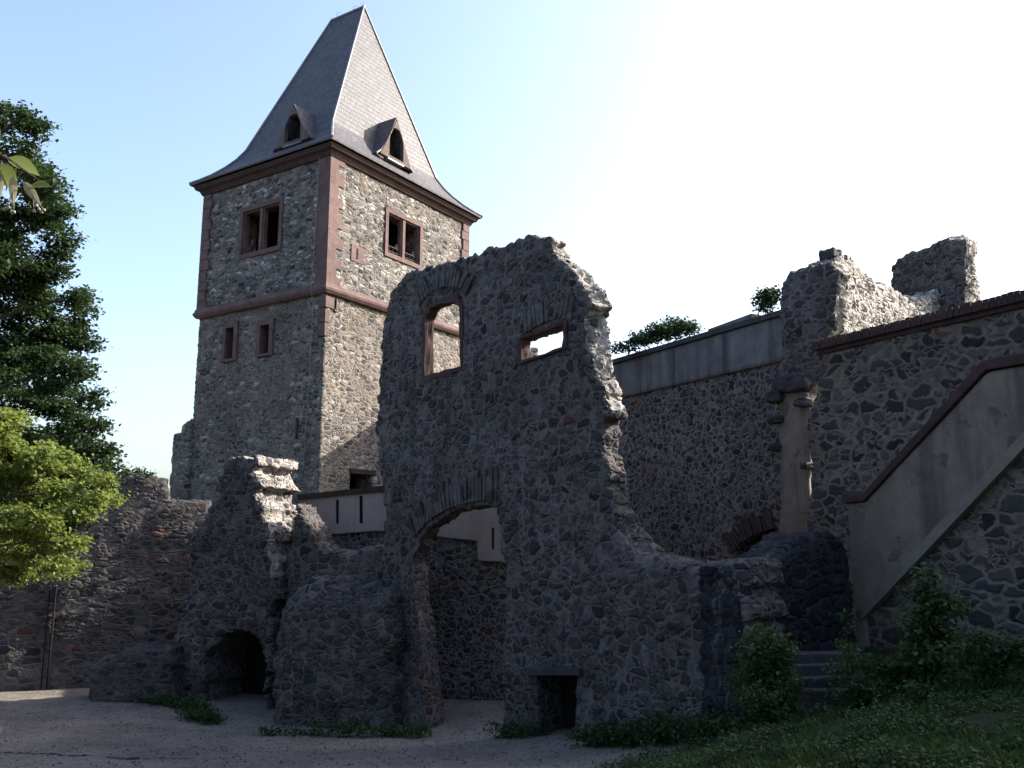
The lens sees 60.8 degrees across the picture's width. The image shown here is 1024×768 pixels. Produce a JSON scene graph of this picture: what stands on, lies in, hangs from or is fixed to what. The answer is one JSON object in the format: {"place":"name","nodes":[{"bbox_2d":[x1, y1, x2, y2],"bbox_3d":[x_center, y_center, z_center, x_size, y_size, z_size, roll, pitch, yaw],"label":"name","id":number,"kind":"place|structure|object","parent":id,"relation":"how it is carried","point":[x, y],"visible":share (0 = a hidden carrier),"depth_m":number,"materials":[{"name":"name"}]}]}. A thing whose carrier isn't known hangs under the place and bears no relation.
{"place":"outdoors","nodes":[
{"label":"outdoors","id":0,"kind":"place"},
{"bbox_2d":[0,648,1023,767],"bbox_3d":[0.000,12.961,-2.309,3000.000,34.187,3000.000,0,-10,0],"label":"ground","id":1,"kind":"structure","parent":0,"point":[14,703],"depth_m":18.36,"materials":[{"name":"grey gravel"}]},
{"bbox_2d":[0,130,50,213],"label":"lime tree","id":2,"kind":"object","parent":1,"relation":"on","point":[8,177],"visible":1,"depth_m":3.39,"materials":[{"name":"green plant"}]},
{"bbox_2d":[0,402,130,590],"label":"pale tree","id":3,"kind":"object","parent":1,"relation":"on","point":[36,518],"visible":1,"depth_m":10.62,"materials":[{"name":"green plant"}]},
{"bbox_2d":[0,99,140,561],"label":"broadleaf tree","id":4,"kind":"object","parent":1,"relation":"on","point":[32,353],"visible":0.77,"depth_m":15.59,"materials":[{"name":"green plant"}]},
{"bbox_2d":[0,751,192,759],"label":"cobble kerb","id":5,"kind":"structure","parent":1,"relation":"on","point":[52,753],"depth_m":16.96,"materials":[{"name":"stone"}]},
{"bbox_2d":[0,473,210,691],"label":"curtain wall","id":6,"kind":"structure","parent":1,"relation":"on","point":[124,591],"depth_m":27.04,"materials":[{"name":"grey stone"}]},
{"bbox_2d":[117,466,156,481],"bbox_3d":[-11.925,2.887,27.828,1.332,0.623,0.945,-7,-12,33],"label":"wall plant","id":7,"kind":"object","parent":6,"relation":"on","point":[136,469],"depth_m":27.87,"materials":[{"name":"green plant"}]},
{"bbox_2d":[88,642,184,702],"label":"wall","id":8,"kind":"structure","parent":1,"relation":"on","point":[150,669],"depth_m":24.22,"materials":[{"name":"grey stone"}]},
{"bbox_2d":[126,691,218,712],"bbox_3d":[-9.261,8.589,23.699,3.511,0.600,0.851,-6,-12,29],"label":"weed patch","id":9,"kind":"object","parent":1,"relation":"on","point":[178,702],"visible":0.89,"depth_m":23.41,"materials":[{"name":"green plant"}]},
{"bbox_2d":[174,702,230,725],"bbox_3d":[-7.780,8.275,21.825,2.024,0.558,0.842,-7,-12,34],"label":"weed patch","id":10,"kind":"object","parent":1,"relation":"on","point":[202,717],"visible":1,"depth_m":21.65,"materials":[{"name":"green plant"}]},
{"bbox_2d":[169,456,299,709],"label":"ruined wall","id":11,"kind":"structure","parent":1,"relation":"on","point":[227,625],"depth_m":24.78,"materials":[{"name":"grey stone"}]},
{"bbox_2d":[252,719,395,739],"bbox_3d":[-4.326,7.946,20.038,3.538,0.522,0.791,-2,-10,11],"label":"weed patch","id":12,"kind":"object","parent":1,"relation":"on","point":[345,729],"visible":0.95,"depth_m":20.02,"materials":[{"name":"green plant"}]},
{"bbox_2d":[169,4,482,504],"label":"castle tower","id":13,"kind":"structure","parent":1,"relation":"on","point":[334,210],"depth_m":33.37,"materials":[{"name":"grey stone"}]},
{"bbox_2d":[221,320,239,362],"bbox_3d":[-10.773,-1.606,33.721,0.840,1.550,0.380,-6,-12,32],"label":"window","id":14,"kind":"structure","parent":13,"relation":"in","point":[229,337],"depth_m":33.69,"materials":[{"name":"red stone"}]},
{"bbox_2d":[237,196,283,260],"bbox_3d":[-9.558,-5.924,33.601,2.390,2.090,0.380,-6,-12,32],"label":"window","id":15,"kind":"structure","parent":13,"relation":"in","point":[262,208],"depth_m":33.56,"materials":[{"name":"red stone"}]},
{"bbox_2d":[255,317,274,357],"bbox_3d":[-9.124,-1.708,32.663,0.860,1.420,0.380,-6,-12,32],"label":"window","id":16,"kind":"structure","parent":13,"relation":"in","point":[262,325],"depth_m":32.64,"materials":[{"name":"red stone"}]},
{"bbox_2d":[384,207,422,269],"bbox_3d":[-4.465,-5.799,35.157,0.380,1.990,2.320,-6,-12,32],"label":"window","id":17,"kind":"structure","parent":13,"relation":"in","point":[416,262],"depth_m":35.12,"materials":[{"name":"red stone"}]},
{"bbox_2d":[277,505,382,688],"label":"ruined wall","id":18,"kind":"structure","parent":1,"relation":"on","point":[316,550],"depth_m":24.30,"materials":[{"name":"grey stone"}]},
{"bbox_2d":[273,576,405,728],"bbox_3d":[-4.226,7.107,22.118,3.639,4.365,2.089,-3,-11,16],"label":"rubble mass","id":19,"kind":"object","parent":1,"relation":"on","point":[339,641],"visible":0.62,"depth_m":21.31,"materials":[{"name":"grey stone"}]},
{"bbox_2d":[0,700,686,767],"bbox_3d":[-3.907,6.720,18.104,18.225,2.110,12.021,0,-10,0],"label":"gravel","id":20,"kind":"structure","parent":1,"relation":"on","point":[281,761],"depth_m":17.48,"materials":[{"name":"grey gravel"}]},
{"bbox_2d":[297,486,507,700],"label":"parapet wall","id":21,"kind":"structure","parent":1,"relation":"on","point":[466,575],"depth_m":24.71,"materials":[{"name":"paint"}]},
{"bbox_2d":[372,719,441,738],"bbox_3d":[-2.412,7.816,19.630,1.844,0.510,0.850,-7,-12,33],"label":"weed patch","id":22,"kind":"object","parent":1,"relation":"on","point":[416,732],"visible":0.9,"depth_m":19.63,"materials":[{"name":"green plant"}]},
{"bbox_2d":[482,718,548,739],"bbox_3d":[0.133,6.985,17.522,0.912,0.638,1.706,9,-14,-41],"label":"weed patch","id":23,"kind":"object","parent":1,"relation":"on","point":[503,730],"visible":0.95,"depth_m":17.38,"materials":[{"name":"green plant"}]},
{"bbox_2d":[375,233,787,741],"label":"ruined wall","id":24,"kind":"structure","parent":1,"relation":"on","point":[603,589],"depth_m":17.88,"materials":[{"name":"grey stone"}]},
{"bbox_2d":[422,295,464,381],"bbox_3d":[-1.634,-1.156,21.610,0.280,2.066,1.909,7,-13,-36],"label":"window frame","id":25,"kind":"structure","parent":24,"relation":"in","point":[430,313],"depth_m":22.05,"materials":[{"name":"red stone"}]},
{"bbox_2d":[517,320,568,363],"bbox_3d":[0.706,-0.852,18.350,0.265,0.651,1.691,7,-13,-36],"label":"window frame","id":26,"kind":"structure","parent":24,"relation":"in","point":[523,342],"depth_m":18.50,"materials":[{"name":"red stone"}]},
{"bbox_2d":[531,310,783,561],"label":"castle wall","id":27,"kind":"structure","parent":1,"relation":"on","point":[697,430],"depth_m":24.08,"materials":[{"name":"stone"}]},
{"bbox_2d":[612,313,707,360],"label":"bush","id":28,"kind":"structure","parent":27,"relation":"on","point":[669,332],"depth_m":26.74,"materials":[{"name":"green plant"}]},
{"bbox_2d":[748,284,782,314],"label":"small bush","id":29,"kind":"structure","parent":27,"relation":"on","point":[767,298],"depth_m":23.12,"materials":[{"name":"green plant"}]},
{"bbox_2d":[562,708,752,748],"bbox_3d":[2.363,5.710,14.247,1.002,1.236,4.108,8,-13,-39],"label":"weed patch","id":30,"kind":"object","parent":1,"relation":"on","point":[627,736],"visible":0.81,"depth_m":14.15,"materials":[{"name":"green plant"}]},
{"bbox_2d":[721,620,816,731],"bbox_3d":[3.578,4.101,12.058,1.252,1.671,1.423,0,-10,0],"label":"bush","id":31,"kind":"object","parent":1,"relation":"on","point":[765,706],"visible":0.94,"depth_m":12.03,"materials":[{"name":"green plant"}]},
{"bbox_2d":[696,530,853,738],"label":"stained wall","id":32,"kind":"structure","parent":1,"relation":"on","point":[816,586],"depth_m":14.44,"materials":[{"name":"grey stone"}]},
{"bbox_2d":[765,260,848,531],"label":"broken pier","id":33,"kind":"structure","parent":1,"relation":"on","point":[813,299],"depth_m":20.13,"materials":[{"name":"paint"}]},
{"bbox_2d":[592,676,1023,767],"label":"clover","id":34,"kind":"object","parent":1,"relation":"on","point":[954,698],"visible":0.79,"depth_m":9.66,"materials":[{"name":"green plant"}]},
{"bbox_2d":[626,649,1023,767],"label":"grass","id":35,"kind":"structure","parent":1,"relation":"on","point":[1017,755],"depth_m":9.27,"materials":[{"name":"green plant"}]},
{"bbox_2d":[829,607,869,695],"bbox_3d":[4.749,3.859,12.272,0.520,1.383,0.797,-3,-11,19],"label":"weed plant","id":36,"kind":"object","parent":1,"relation":"on","point":[847,632],"visible":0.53,"depth_m":12.41,"materials":[{"name":"green plant"}]},
{"bbox_2d":[780,597,952,715],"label":"stone stairs","id":37,"kind":"structure","parent":1,"relation":"on","point":[811,663],"depth_m":12.80,"materials":[{"name":"grey stone"}]},
{"bbox_2d":[820,640,931,709],"bbox_3d":[4.749,3.867,11.474,1.567,0.984,0.992,4,-11,-20],"label":"wild shrub","id":38,"kind":"object","parent":1,"relation":"on","point":[858,667],"visible":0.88,"depth_m":11.40,"materials":[{"name":"green plant"}]},
{"bbox_2d":[806,290,1023,644],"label":"castle wall","id":39,"kind":"structure","parent":1,"relation":"on","point":[886,391],"depth_m":17.02,"materials":[{"name":"grey stone"}]},
{"bbox_2d":[813,234,980,333],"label":"broken wall","id":40,"kind":"structure","parent":39,"relation":"on","point":[870,302],"depth_m":23.64,"materials":[{"name":"stone"}]},
{"bbox_2d":[889,238,977,309],"bbox_3d":[13.300,-1.560,27.863,0.748,5.735,3.312,6,-12,-29],"label":"merlon","id":41,"kind":"object","parent":40,"relation":"attached to","point":[945,268],"visible":0.23,"depth_m":27.26,"materials":[{"name":"grey stone"}]},
{"bbox_2d":[841,353,1023,649],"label":"stair wall","id":42,"kind":"structure","parent":1,"relation":"on","point":[943,491],"depth_m":14.29,"materials":[{"name":"paint"}]},
{"bbox_2d":[887,561,981,692],"bbox_3d":[5.522,3.250,11.543,1.445,1.784,1.066,6,-12,-29],"label":"sapling","id":43,"kind":"object","parent":1,"relation":"on","point":[932,644],"visible":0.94,"depth_m":11.43,"materials":[{"name":"green plant"}]},
{"bbox_2d":[938,624,1023,689],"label":"wild shrub","id":44,"kind":"object","parent":1,"relation":"on","point":[1013,649],"visible":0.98,"depth_m":10.40,"materials":[{"name":"green plant"}]},
{"bbox_2d":[0,0,1023,493],"label":"sky","id":45,"kind":"structure","parent":0,"point":[689,156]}
]}

